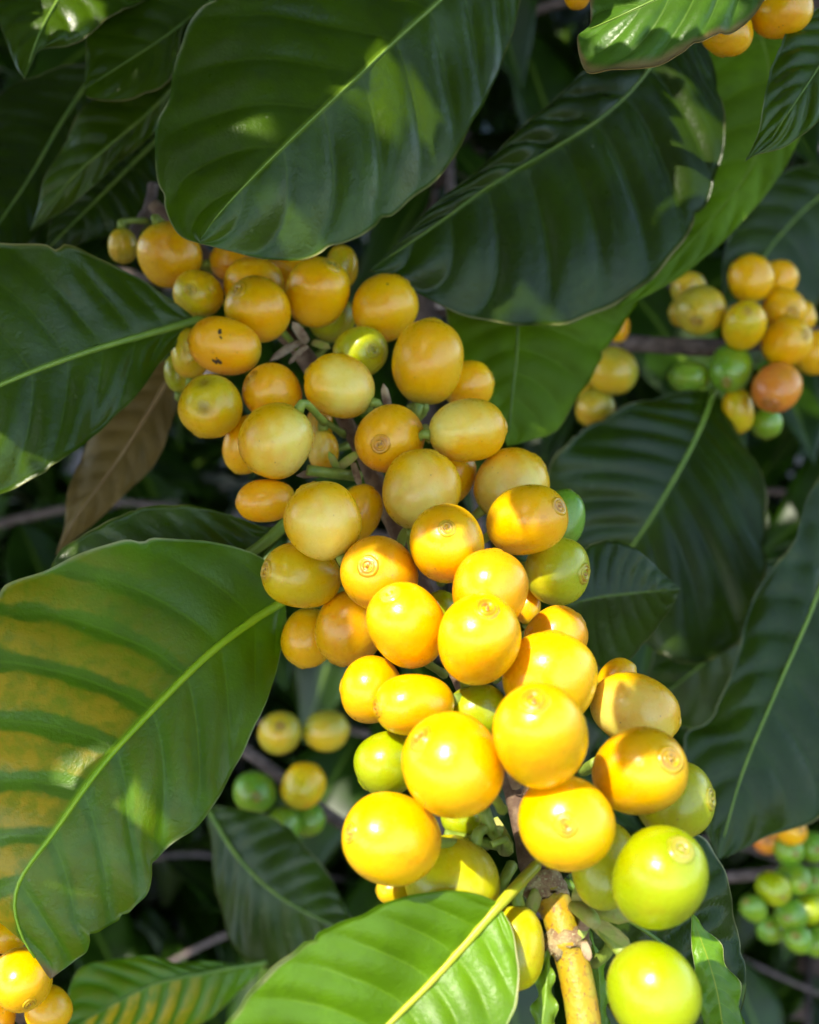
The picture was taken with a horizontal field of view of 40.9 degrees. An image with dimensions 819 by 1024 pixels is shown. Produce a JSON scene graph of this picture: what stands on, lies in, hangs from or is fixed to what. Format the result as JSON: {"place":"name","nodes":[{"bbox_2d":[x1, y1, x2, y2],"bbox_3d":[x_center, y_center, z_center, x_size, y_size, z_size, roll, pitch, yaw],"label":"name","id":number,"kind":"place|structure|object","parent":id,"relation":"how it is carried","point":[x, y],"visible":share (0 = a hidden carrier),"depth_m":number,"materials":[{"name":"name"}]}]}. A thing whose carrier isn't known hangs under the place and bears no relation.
{"place":"outdoors","nodes":[
{"label":"outdoors","id":0,"kind":"place"},
{"bbox_2d":[0,0,213,249],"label":"coffee branch","id":1,"kind":"object","parent":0,"point":[77,153],"visible":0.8,"depth_m":0.30,"materials":[{"name":"green plant"}]},
{"bbox_2d":[68,710,350,1023],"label":"coffee branch","id":2,"kind":"object","parent":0,"point":[279,897],"visible":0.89,"depth_m":0.39,"materials":[{"name":"green plant"}]},
{"bbox_2d":[0,199,745,1023],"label":"coffee branch","id":3,"kind":"object","parent":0,"point":[142,649],"visible":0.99,"depth_m":0.21,"materials":[{"name":"yellow plant"}]},
{"bbox_2d":[0,923,72,1023],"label":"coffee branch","id":4,"kind":"object","parent":3,"relation":"attached to","point":[30,993],"visible":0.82,"depth_m":0.22,"materials":[{"name":"yellow plant"}]},
{"bbox_2d":[55,360,177,555],"bbox_3d":[-0.085,-0.018,0.323,0.049,0.052,0.018,-17,26,-39],"label":"dead leaf","id":5,"kind":"object","parent":3,"relation":"hanging from","point":[124,447],"visible":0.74,"depth_m":0.32,"materials":[{"name":"brown plant"}]},
{"bbox_2d":[62,291,803,933],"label":"ground","id":6,"kind":"structure","parent":0,"point":[78,461],"depth_m":3.94,"materials":[{"name":"soil"}]},
{"bbox_2d":[0,24,435,1023],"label":"coffee bush","id":7,"kind":"object","parent":6,"relation":"on","point":[30,548],"visible":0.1,"depth_m":0.85,"materials":[{"name":"green plant"}]},
{"bbox_2d":[0,473,798,1023],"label":"foliage","id":8,"kind":"object","parent":6,"relation":"on","point":[166,905],"visible":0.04,"depth_m":1.30,"materials":[{"name":"green plant"}]},
{"bbox_2d":[0,0,813,517],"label":"distant foliage","id":9,"kind":"object","parent":6,"relation":"on","point":[490,124],"visible":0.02,"depth_m":2.48,"materials":[{"name":"green plant"}]},
{"bbox_2d":[0,0,816,782],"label":"foliage","id":10,"kind":"object","parent":6,"relation":"on","point":[184,466],"visible":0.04,"depth_m":1.44,"materials":[{"name":"green plant"}]},
{"bbox_2d":[0,0,818,1023],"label":"coffee bush","id":11,"kind":"object","parent":6,"relation":"on","point":[540,64],"visible":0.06,"depth_m":0.74,"materials":[{"name":"green plant"}]},
{"bbox_2d":[483,0,818,1023],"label":"coffee bush","id":12,"kind":"object","parent":6,"relation":"on","point":[797,1004],"visible":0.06,"depth_m":0.87,"materials":[{"name":"green plant"}]},
{"bbox_2d":[155,0,799,445],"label":"coffee branch","id":13,"kind":"object","parent":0,"point":[549,246],"visible":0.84,"depth_m":0.28,"materials":[{"name":"green plant"}]},
{"bbox_2d":[548,253,818,663],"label":"coffee branch","id":14,"kind":"object","parent":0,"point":[672,487],"visible":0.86,"depth_m":0.38,"materials":[{"name":"green plant"}]},
{"bbox_2d":[564,0,818,160],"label":"coffee branch","id":15,"kind":"object","parent":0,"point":[627,34],"visible":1,"depth_m":0.21,"materials":[{"name":"green plant"}]},
{"bbox_2d":[647,164,818,858],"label":"coffee branch","id":16,"kind":"object","parent":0,"point":[749,705],"visible":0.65,"depth_m":0.32,"materials":[{"name":"green plant"}]},
{"bbox_2d":[726,826,818,957],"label":"coffee branch","id":17,"kind":"object","parent":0,"point":[776,887],"visible":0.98,"depth_m":0.49,"materials":[{"name":"green plant"}]}
]}

